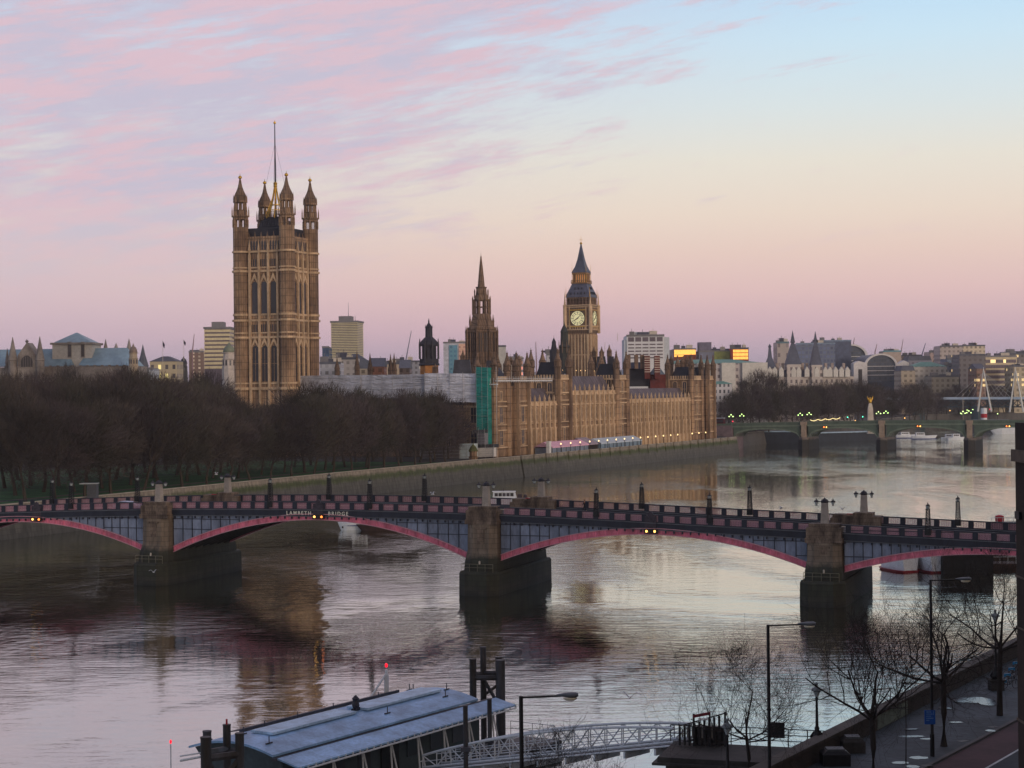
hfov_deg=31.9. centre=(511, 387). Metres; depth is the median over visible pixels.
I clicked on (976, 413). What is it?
bridge
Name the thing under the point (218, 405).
bare tree
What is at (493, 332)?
window
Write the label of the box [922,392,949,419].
bare tree
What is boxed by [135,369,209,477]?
bare tree
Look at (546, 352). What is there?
saucer roof block
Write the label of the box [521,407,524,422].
window
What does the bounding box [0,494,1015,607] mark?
arched bridge
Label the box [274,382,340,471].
bare tree
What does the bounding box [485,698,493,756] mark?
steel pile
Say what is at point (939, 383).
city block
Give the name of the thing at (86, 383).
bare tree
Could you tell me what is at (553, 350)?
dark spire
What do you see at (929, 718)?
tall street lamp
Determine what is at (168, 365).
classical block
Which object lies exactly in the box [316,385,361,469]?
bare tree
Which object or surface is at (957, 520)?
lattice lamp
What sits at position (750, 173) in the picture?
sky
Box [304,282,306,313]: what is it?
window
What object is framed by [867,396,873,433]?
eagle memorial
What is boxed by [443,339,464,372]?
panelled block
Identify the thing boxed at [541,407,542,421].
window
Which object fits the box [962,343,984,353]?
city block
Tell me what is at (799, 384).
bare tree
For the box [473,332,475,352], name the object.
window
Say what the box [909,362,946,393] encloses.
city block
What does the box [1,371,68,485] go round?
bare tree
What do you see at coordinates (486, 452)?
site hoarding
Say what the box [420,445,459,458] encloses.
site fence
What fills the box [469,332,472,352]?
window
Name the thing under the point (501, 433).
window
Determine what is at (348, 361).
block
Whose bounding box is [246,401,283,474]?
bare tree
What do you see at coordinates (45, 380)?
bare tree
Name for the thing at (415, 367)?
block
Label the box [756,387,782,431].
bare tree
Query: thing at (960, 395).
bare tree
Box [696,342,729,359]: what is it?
grey stepped block
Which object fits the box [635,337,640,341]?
window
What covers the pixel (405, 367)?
block
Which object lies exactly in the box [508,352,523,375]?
pink lit block
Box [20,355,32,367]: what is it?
window
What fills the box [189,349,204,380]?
brick flats
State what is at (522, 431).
window
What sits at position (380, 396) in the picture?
bare tree
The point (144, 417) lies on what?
bare tree
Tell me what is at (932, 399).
bare tree
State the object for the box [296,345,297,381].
window
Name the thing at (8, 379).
bare tree
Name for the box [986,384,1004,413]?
bare tree
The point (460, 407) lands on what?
bare tree
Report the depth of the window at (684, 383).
784.46 m
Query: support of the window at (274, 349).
in the great square tower at (276, 320)
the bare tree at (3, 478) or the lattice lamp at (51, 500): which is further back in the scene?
the bare tree at (3, 478)
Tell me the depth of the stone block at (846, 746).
113.04 m
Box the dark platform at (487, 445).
[478,444,498,447]
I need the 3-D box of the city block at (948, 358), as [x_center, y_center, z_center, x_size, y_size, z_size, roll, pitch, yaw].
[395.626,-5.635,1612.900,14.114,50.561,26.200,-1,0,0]
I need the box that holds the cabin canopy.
[473,428,487,433]
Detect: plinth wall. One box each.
[210,492,244,504]
[523,496,559,509]
[845,512,882,525]
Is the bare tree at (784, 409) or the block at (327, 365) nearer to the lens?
the block at (327, 365)
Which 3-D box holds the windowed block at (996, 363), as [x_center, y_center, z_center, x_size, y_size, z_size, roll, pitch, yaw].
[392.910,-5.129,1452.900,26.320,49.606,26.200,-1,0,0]
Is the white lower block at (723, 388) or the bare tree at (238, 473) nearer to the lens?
the bare tree at (238, 473)
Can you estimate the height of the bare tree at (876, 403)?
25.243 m
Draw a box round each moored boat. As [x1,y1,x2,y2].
[895,432,914,437]
[911,432,936,438]
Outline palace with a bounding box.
[302,333,716,457]
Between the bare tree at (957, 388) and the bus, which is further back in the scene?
the bare tree at (957, 388)
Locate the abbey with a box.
[0,333,147,386]
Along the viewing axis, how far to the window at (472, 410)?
616.18 m
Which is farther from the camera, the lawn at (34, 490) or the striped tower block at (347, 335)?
the striped tower block at (347, 335)
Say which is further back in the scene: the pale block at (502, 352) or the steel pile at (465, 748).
the pale block at (502, 352)
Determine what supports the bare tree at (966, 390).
on the ground at (394, 459)
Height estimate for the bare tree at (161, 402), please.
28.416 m
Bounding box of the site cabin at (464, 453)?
[459,443,477,458]
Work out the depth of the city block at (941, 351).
1700.00 m
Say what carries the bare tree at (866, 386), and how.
on the ground at (394, 459)
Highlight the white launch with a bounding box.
[338,522,359,529]
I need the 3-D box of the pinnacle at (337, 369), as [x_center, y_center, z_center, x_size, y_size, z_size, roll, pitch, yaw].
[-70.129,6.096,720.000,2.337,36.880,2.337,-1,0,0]
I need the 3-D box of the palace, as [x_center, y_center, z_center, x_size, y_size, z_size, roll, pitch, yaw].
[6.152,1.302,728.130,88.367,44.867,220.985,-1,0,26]
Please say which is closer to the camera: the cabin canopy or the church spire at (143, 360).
the cabin canopy
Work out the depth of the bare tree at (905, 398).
1078.80 m
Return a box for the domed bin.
[819,746,850,766]
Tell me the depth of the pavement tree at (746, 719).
105.94 m
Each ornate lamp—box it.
[721,718,732,767]
[806,682,821,739]
[986,609,1004,690]
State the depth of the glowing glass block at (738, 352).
1340.00 m
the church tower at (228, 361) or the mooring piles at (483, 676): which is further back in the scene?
the church tower at (228, 361)
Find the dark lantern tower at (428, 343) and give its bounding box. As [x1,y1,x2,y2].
[419,319,439,373]
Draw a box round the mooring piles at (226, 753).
[180,719,243,767]
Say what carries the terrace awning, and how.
on the terrace
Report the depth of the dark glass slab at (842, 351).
1560.00 m
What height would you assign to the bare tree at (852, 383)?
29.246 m
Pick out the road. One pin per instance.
(1010, 761)
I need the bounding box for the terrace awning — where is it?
[575,437,597,448]
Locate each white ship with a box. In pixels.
[879,558,918,572]
[917,556,940,572]
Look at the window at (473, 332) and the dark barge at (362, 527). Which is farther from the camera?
the window at (473, 332)
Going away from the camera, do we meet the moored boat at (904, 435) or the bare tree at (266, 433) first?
the bare tree at (266, 433)
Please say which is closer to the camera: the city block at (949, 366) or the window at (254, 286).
the window at (254, 286)
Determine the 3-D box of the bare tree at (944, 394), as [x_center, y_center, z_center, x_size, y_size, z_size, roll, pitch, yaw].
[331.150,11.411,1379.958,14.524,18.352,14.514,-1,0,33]
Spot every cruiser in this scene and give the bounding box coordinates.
[941,434,951,439]
[947,434,963,439]
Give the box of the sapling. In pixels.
[895,657,914,763]
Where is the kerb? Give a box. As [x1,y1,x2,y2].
[920,717,1017,767]
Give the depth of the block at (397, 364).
1150.00 m
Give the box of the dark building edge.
[1011,422,1023,767]
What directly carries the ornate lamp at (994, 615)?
on the pavement
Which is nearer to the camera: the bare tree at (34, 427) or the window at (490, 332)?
the bare tree at (34, 427)
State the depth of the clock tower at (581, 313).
855.05 m
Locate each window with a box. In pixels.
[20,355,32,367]
[67,345,71,357]
[81,344,84,357]
[251,281,257,313]
[252,345,258,382]
[260,281,266,313]
[261,345,267,381]
[270,280,276,312]
[270,346,276,381]
[295,281,296,312]
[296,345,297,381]
[299,281,301,313]
[300,345,302,375]
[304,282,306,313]
[305,345,306,375]
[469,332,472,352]
[470,408,475,423]
[470,431,476,442]
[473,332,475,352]
[478,332,482,352]
[484,332,487,352]
[490,332,492,352]
[493,332,495,352]
[499,407,502,423]
[499,431,503,445]
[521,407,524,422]
[521,430,524,444]
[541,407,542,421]
[547,382,552,399]
[562,381,564,394]
[563,427,565,440]
[621,404,623,417]
[621,424,623,435]
[628,337,633,341]
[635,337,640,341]
[682,381,686,395]
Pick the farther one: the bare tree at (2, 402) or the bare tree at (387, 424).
the bare tree at (387, 424)
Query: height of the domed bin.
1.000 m
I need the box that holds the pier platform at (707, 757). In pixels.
[652,722,821,767]
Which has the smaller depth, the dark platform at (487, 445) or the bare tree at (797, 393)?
the dark platform at (487, 445)
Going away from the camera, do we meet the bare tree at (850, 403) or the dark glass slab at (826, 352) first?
the bare tree at (850, 403)
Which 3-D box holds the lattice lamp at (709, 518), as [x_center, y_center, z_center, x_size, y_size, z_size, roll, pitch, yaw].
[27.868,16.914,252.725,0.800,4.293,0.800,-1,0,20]
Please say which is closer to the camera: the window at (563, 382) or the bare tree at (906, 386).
the window at (563, 382)
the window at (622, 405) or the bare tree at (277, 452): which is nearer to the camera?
the bare tree at (277, 452)
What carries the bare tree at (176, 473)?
on the lawn at (34, 490)
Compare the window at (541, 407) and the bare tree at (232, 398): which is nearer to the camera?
the bare tree at (232, 398)
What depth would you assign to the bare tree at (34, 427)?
387.84 m
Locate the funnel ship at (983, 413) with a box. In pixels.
[972,408,1008,431]
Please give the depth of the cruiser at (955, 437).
953.95 m
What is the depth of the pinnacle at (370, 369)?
719.25 m
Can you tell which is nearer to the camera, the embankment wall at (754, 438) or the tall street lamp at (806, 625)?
the tall street lamp at (806, 625)
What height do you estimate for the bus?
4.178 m
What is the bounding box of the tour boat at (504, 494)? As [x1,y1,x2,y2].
[491,489,526,503]
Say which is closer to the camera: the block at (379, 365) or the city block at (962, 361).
the block at (379, 365)
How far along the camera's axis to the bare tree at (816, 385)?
1044.78 m
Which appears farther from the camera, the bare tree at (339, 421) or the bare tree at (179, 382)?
the bare tree at (179, 382)
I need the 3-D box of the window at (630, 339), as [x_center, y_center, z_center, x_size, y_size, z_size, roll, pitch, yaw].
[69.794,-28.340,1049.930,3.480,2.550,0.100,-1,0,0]
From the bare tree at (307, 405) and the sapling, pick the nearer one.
the sapling
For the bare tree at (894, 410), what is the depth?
1058.02 m
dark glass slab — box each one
[795,338,834,369]
[811,337,850,369]
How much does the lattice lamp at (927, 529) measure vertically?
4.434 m
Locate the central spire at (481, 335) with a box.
[465,256,498,372]
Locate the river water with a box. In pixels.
[0,428,1016,767]
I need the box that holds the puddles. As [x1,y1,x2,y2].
[892,697,996,767]
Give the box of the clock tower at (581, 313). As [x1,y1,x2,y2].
[563,242,599,375]
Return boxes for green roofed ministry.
[674,359,767,422]
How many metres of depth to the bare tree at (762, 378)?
982.33 m
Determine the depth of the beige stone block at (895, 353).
1680.00 m
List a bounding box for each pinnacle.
[334,359,339,374]
[354,352,359,374]
[367,355,372,374]
[388,354,391,374]
[392,355,396,374]
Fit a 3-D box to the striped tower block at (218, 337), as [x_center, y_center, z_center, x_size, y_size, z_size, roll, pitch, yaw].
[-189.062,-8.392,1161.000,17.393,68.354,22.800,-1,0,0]
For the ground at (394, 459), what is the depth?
609.45 m
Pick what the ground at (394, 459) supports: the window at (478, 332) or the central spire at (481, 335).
the central spire at (481, 335)
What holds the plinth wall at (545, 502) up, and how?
on the arched bridge at (500, 547)
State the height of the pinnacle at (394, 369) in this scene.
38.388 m
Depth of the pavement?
121.14 m
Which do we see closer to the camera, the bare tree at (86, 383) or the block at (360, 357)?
the bare tree at (86, 383)
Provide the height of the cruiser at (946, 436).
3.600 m
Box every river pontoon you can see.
[764,431,800,443]
[811,431,876,441]
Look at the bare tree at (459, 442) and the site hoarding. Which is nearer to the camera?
the bare tree at (459, 442)
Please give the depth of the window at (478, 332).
734.06 m
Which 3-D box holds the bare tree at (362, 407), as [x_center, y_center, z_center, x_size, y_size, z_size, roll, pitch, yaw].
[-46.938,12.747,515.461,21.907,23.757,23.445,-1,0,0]
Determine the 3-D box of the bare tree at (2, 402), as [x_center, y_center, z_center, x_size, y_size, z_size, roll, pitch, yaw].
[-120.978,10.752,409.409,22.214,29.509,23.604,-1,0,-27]
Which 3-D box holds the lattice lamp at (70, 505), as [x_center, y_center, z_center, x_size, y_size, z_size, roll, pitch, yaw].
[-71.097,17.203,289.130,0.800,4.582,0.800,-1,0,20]
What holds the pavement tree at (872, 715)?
on the pavement
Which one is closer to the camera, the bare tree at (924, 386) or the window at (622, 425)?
the window at (622, 425)
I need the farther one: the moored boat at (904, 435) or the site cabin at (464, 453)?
the moored boat at (904, 435)
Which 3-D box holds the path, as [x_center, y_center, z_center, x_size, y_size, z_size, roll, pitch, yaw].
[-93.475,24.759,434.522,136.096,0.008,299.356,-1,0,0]
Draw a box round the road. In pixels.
[929,721,1017,767]
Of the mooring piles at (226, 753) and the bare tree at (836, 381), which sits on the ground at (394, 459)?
the bare tree at (836, 381)
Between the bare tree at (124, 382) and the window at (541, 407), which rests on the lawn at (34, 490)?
the bare tree at (124, 382)
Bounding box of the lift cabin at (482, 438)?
[477,433,487,443]
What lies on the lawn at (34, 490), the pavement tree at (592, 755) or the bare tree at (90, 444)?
the bare tree at (90, 444)
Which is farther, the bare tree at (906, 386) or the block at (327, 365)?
the bare tree at (906, 386)
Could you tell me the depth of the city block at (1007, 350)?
1903.90 m
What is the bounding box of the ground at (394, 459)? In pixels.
[3,412,988,470]
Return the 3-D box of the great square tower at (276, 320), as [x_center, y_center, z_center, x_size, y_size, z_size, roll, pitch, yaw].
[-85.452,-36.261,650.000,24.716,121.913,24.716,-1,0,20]
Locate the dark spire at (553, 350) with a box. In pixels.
[550,338,556,361]
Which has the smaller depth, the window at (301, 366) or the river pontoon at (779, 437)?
the window at (301, 366)
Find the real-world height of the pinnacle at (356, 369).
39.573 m
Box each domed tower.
[128,344,138,373]
[181,356,187,383]
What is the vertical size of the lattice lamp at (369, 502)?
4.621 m
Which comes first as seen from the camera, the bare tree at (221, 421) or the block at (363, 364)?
the bare tree at (221, 421)
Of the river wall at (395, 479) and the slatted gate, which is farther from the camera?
the river wall at (395, 479)
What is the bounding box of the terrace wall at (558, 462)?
[520,437,738,476]
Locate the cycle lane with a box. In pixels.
[930,722,1017,767]
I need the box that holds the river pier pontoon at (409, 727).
[189,683,561,767]
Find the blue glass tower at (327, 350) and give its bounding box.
[322,346,331,358]
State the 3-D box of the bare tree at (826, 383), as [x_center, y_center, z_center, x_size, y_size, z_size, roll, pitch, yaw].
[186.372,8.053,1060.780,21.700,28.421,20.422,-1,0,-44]
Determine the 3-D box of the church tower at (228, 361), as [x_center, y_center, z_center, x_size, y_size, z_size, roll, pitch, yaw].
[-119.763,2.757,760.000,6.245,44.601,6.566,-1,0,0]
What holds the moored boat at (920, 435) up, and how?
on the river water
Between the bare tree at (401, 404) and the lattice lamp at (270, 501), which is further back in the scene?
the bare tree at (401, 404)
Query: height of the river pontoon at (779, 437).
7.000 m
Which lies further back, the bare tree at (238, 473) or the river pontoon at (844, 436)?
the river pontoon at (844, 436)
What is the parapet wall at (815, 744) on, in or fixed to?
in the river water
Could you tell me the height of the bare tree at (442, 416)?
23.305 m
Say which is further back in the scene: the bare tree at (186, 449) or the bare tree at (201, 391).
the bare tree at (201, 391)
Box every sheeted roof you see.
[300,374,424,397]
[424,372,475,401]
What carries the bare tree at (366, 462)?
on the lawn at (34, 490)
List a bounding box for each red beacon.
[170,740,171,767]
[371,663,388,695]
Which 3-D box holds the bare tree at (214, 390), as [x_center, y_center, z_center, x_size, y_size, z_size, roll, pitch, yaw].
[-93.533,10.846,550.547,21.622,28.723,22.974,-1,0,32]
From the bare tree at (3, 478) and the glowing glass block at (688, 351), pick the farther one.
the glowing glass block at (688, 351)
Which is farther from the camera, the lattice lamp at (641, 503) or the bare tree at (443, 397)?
the bare tree at (443, 397)
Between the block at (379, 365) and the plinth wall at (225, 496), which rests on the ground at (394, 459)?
the block at (379, 365)
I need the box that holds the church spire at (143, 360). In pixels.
[139,345,148,367]
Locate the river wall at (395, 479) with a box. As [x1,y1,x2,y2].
[0,456,522,540]
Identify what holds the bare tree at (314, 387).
on the lawn at (34, 490)
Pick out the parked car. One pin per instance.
(126, 504)
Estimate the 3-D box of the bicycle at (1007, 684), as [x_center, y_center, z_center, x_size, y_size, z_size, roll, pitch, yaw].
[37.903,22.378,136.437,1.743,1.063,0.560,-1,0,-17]
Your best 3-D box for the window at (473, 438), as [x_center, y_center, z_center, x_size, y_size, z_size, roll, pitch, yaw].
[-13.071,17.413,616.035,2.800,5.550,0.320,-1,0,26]
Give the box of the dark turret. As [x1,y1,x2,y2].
[559,323,569,373]
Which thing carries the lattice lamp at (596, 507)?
on the arched bridge at (500, 547)
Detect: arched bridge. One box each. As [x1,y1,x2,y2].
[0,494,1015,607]
[716,420,1023,450]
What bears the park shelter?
on the ground at (394, 459)
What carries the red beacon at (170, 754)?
in the river water
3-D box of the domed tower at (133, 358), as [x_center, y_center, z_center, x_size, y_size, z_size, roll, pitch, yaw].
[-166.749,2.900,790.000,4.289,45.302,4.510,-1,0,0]
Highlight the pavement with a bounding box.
[807,657,1017,767]
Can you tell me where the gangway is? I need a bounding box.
[422,721,692,767]
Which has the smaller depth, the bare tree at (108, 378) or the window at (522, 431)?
the bare tree at (108, 378)
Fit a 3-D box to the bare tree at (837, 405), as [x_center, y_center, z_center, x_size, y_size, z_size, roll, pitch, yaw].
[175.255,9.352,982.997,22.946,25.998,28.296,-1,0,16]
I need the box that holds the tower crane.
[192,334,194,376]
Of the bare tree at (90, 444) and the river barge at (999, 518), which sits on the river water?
the river barge at (999, 518)
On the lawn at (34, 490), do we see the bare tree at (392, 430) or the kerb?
the bare tree at (392, 430)
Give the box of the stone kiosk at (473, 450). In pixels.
[468,444,477,459]
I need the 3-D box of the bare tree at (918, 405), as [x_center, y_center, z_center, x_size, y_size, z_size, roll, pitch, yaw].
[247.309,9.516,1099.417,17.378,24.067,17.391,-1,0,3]
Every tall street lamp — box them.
[519,692,577,767]
[766,622,815,767]
[924,577,970,756]
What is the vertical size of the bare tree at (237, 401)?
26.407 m
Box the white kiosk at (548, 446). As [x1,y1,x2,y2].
[546,441,551,452]
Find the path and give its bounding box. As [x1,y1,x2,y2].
[0,462,424,501]
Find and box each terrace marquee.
[535,439,588,453]
[591,435,641,448]
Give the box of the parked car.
[113,501,139,507]
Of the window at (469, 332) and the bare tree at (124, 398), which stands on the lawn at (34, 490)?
the bare tree at (124, 398)
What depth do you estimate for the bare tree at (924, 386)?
1200.32 m
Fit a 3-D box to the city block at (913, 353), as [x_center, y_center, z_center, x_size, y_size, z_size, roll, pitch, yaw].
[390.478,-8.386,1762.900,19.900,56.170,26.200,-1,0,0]
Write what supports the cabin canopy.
on the lift cabin at (482, 438)
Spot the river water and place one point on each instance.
(104, 662)
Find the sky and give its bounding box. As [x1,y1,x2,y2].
[0,0,1023,375]
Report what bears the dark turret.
on the palace
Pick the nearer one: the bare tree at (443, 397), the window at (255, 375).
the bare tree at (443, 397)
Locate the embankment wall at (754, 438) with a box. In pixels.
[743,412,1023,446]
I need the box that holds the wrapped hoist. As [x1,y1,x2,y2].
[476,366,491,444]
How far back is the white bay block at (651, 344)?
1050.00 m
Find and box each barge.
[356,524,390,530]
[941,555,992,573]
[991,515,1015,529]
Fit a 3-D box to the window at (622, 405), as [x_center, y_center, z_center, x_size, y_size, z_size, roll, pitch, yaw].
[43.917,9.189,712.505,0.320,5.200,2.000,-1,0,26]
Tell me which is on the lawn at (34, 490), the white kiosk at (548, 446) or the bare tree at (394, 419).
the bare tree at (394, 419)
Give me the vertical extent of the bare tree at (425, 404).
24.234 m
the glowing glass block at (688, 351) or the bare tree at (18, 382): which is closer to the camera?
the bare tree at (18, 382)
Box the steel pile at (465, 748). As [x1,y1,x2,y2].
[461,705,470,767]
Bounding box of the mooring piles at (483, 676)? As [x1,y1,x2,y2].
[469,646,505,739]
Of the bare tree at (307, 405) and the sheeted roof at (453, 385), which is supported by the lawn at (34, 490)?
the bare tree at (307, 405)
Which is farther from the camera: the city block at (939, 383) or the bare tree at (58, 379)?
the city block at (939, 383)
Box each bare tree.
[0,368,38,478]
[0,371,17,389]
[0,373,55,488]
[0,377,83,491]
[0,379,53,495]
[0,383,21,473]
[0,391,72,501]
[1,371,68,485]
[3,395,131,498]
[19,372,89,485]
[27,371,76,476]
[39,394,123,495]
[45,361,79,389]
[46,382,106,491]
[57,371,94,476]
[62,393,148,493]
[66,372,113,482]
[76,367,190,479]
[78,375,160,488]
[88,371,201,484]
[97,363,159,471]
[97,398,202,490]
[103,367,167,479]
[114,379,197,480]
[134,372,159,472]
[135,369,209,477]
[147,372,199,470]
[150,398,216,486]
[163,380,216,480]
[166,375,227,474]
[173,384,240,467]
[176,399,256,484]
[180,376,229,474]
[181,387,263,477]
[187,367,234,393]
[188,372,212,388]
[191,403,276,475]
[200,379,231,467]
[208,382,247,472]
[211,399,258,477]
[223,384,252,466]
[223,404,281,479]
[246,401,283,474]
[249,403,299,477]
[262,379,341,464]
[266,401,326,475]
[268,400,301,471]
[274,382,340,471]
[283,390,353,473]
[296,389,361,471]
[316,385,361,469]
[316,394,382,470]
[319,380,369,464]
[329,389,364,466]
[343,393,398,468]
[348,389,385,466]
[361,386,422,462]
[363,396,406,467]
[364,390,394,460]
[370,393,433,465]
[371,393,403,458]
[394,389,440,464]
[397,393,454,462]
[402,388,444,461]
[418,386,461,459]
[425,403,481,461]
[428,397,473,458]
[716,399,733,422]
[718,392,747,422]
[730,385,774,431]
[731,386,760,422]
[733,375,768,420]
[734,368,790,421]
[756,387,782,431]
[760,371,789,421]
[760,385,795,430]
[775,385,816,421]
[784,382,813,421]
[789,381,826,419]
[791,384,822,421]
[803,384,835,420]
[814,383,850,420]
[817,379,838,420]
[828,378,849,420]
[829,380,858,420]
[832,378,865,420]
[848,382,879,420]
[855,380,877,417]
[858,384,892,418]
[872,381,893,418]
[873,386,892,419]
[882,388,902,419]
[891,387,924,419]
[895,381,931,419]
[904,386,929,419]
[909,381,934,419]
[918,388,939,419]
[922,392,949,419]
[938,392,948,413]
[941,387,954,413]
[947,384,972,413]
[953,390,971,413]
[963,386,973,413]
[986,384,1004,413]
[987,390,1008,409]
[995,384,1011,412]
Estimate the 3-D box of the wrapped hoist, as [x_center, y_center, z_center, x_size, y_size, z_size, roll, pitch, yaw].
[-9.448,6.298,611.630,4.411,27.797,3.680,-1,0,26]
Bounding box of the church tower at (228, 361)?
[222,343,234,396]
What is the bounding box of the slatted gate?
[678,712,725,746]
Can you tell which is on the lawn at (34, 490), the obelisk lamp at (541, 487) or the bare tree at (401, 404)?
the bare tree at (401, 404)
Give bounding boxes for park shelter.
[79,483,98,499]
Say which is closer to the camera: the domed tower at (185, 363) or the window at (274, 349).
the window at (274, 349)
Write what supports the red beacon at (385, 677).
on the river pier pontoon at (409, 727)
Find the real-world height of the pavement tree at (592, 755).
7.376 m
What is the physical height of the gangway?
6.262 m
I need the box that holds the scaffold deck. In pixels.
[465,376,551,420]
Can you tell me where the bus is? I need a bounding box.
[716,417,724,423]
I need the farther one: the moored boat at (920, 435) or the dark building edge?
the moored boat at (920, 435)
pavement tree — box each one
[501,712,593,767]
[550,727,634,767]
[621,631,824,767]
[717,573,965,767]
[826,559,1016,746]
[894,532,1016,715]
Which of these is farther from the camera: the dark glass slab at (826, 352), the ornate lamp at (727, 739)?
the dark glass slab at (826, 352)
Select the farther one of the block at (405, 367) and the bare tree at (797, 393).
the bare tree at (797, 393)
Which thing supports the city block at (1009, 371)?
on the ground at (394, 459)
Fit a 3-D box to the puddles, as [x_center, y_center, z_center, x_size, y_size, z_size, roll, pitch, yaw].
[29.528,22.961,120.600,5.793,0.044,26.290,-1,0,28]
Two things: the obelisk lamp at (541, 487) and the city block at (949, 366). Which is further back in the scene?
the city block at (949, 366)
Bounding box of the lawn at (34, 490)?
[0,461,439,503]
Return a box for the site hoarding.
[478,446,495,457]
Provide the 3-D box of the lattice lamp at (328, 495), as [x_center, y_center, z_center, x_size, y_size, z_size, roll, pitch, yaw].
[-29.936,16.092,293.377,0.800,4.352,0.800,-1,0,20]
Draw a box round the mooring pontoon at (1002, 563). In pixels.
[993,556,1015,569]
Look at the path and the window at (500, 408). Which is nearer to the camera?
the path
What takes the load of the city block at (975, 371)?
on the ground at (394, 459)
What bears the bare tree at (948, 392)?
on the ground at (394, 459)
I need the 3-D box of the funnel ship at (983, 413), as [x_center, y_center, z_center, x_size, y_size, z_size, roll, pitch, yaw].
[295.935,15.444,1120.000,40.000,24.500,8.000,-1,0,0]
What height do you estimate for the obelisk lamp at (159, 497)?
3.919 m
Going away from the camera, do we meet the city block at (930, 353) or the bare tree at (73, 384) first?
the bare tree at (73, 384)
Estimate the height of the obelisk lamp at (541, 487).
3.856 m
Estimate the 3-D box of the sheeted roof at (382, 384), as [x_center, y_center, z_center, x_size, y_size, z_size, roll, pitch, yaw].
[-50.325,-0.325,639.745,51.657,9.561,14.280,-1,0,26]
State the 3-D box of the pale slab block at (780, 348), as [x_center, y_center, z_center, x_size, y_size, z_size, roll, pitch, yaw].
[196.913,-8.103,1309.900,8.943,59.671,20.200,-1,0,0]
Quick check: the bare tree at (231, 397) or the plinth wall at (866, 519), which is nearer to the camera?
the plinth wall at (866, 519)
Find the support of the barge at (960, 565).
in the river water
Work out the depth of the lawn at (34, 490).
494.02 m
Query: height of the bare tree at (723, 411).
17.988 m
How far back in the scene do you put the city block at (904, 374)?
1400.14 m
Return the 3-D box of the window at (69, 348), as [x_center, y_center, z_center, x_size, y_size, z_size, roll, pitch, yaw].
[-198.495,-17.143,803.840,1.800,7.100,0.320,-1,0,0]
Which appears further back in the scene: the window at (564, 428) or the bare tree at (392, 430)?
the window at (564, 428)
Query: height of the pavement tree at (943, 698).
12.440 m
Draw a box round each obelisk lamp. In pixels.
[151,480,166,501]
[219,473,235,491]
[477,481,495,505]
[532,477,549,496]
[814,498,835,523]
[854,490,873,512]
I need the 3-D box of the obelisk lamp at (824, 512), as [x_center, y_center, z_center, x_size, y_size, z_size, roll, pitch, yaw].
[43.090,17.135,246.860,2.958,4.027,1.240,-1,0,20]
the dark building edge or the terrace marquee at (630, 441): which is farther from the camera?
the terrace marquee at (630, 441)
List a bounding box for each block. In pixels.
[148,367,159,382]
[149,356,182,385]
[203,322,233,386]
[320,353,343,375]
[330,307,363,356]
[332,350,359,374]
[352,354,366,359]
[359,360,368,374]
[371,358,386,374]
[380,356,398,374]
[392,357,419,373]
[399,360,411,374]
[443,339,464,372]
[498,345,505,371]
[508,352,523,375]
[541,346,559,361]
[622,329,669,388]
[669,343,695,360]
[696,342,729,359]
[716,381,731,422]
[729,342,748,360]
[766,330,853,421]
[773,336,788,369]
[840,734,865,753]
[879,347,900,362]
[894,366,914,413]
[901,351,921,360]
[902,356,931,364]
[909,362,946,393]
[924,349,933,361]
[924,372,958,412]
[934,343,962,363]
[940,353,951,364]
[943,360,951,374]
[951,350,985,412]
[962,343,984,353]
[968,364,985,412]
[986,351,1016,411]
[999,349,1023,352]
[1005,363,1023,412]
[1009,349,1023,364]
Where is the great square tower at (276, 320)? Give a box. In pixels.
[231,121,320,456]
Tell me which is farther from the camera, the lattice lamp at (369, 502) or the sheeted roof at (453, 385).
the sheeted roof at (453, 385)
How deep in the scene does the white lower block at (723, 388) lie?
930.00 m
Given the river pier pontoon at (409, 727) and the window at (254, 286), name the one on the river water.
the river pier pontoon at (409, 727)
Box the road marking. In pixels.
[986,749,1017,767]
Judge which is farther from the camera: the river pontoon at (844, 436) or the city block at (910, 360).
the city block at (910, 360)
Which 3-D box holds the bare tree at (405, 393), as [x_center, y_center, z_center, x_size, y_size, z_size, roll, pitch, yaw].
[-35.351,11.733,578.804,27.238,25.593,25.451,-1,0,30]
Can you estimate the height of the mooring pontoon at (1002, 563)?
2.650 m
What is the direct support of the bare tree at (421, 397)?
on the lawn at (34, 490)
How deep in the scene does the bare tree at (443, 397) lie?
593.93 m
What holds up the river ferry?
on the river water
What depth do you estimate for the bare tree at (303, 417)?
485.50 m
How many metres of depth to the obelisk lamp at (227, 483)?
299.77 m
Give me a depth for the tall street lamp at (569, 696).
73.93 m
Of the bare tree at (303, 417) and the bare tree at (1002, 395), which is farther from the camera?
the bare tree at (1002, 395)
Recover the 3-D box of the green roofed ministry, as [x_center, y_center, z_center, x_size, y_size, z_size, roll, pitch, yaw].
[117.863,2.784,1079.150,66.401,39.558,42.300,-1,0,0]
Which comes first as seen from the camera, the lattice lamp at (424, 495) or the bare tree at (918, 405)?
the lattice lamp at (424, 495)
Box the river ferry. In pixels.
[990,428,1014,433]
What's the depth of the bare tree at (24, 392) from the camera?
414.88 m
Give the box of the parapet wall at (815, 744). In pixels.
[750,637,1016,767]
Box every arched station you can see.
[851,344,867,362]
[851,353,908,412]
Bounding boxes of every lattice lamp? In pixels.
[49,478,55,503]
[68,481,74,508]
[134,475,139,500]
[267,477,272,506]
[326,474,331,499]
[366,478,373,508]
[421,473,427,500]
[593,487,599,516]
[639,482,644,508]
[706,493,712,522]
[747,485,752,514]
[925,503,931,534]
[955,496,960,525]
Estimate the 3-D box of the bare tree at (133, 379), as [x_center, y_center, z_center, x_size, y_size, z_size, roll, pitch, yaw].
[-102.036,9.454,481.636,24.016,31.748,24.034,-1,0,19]

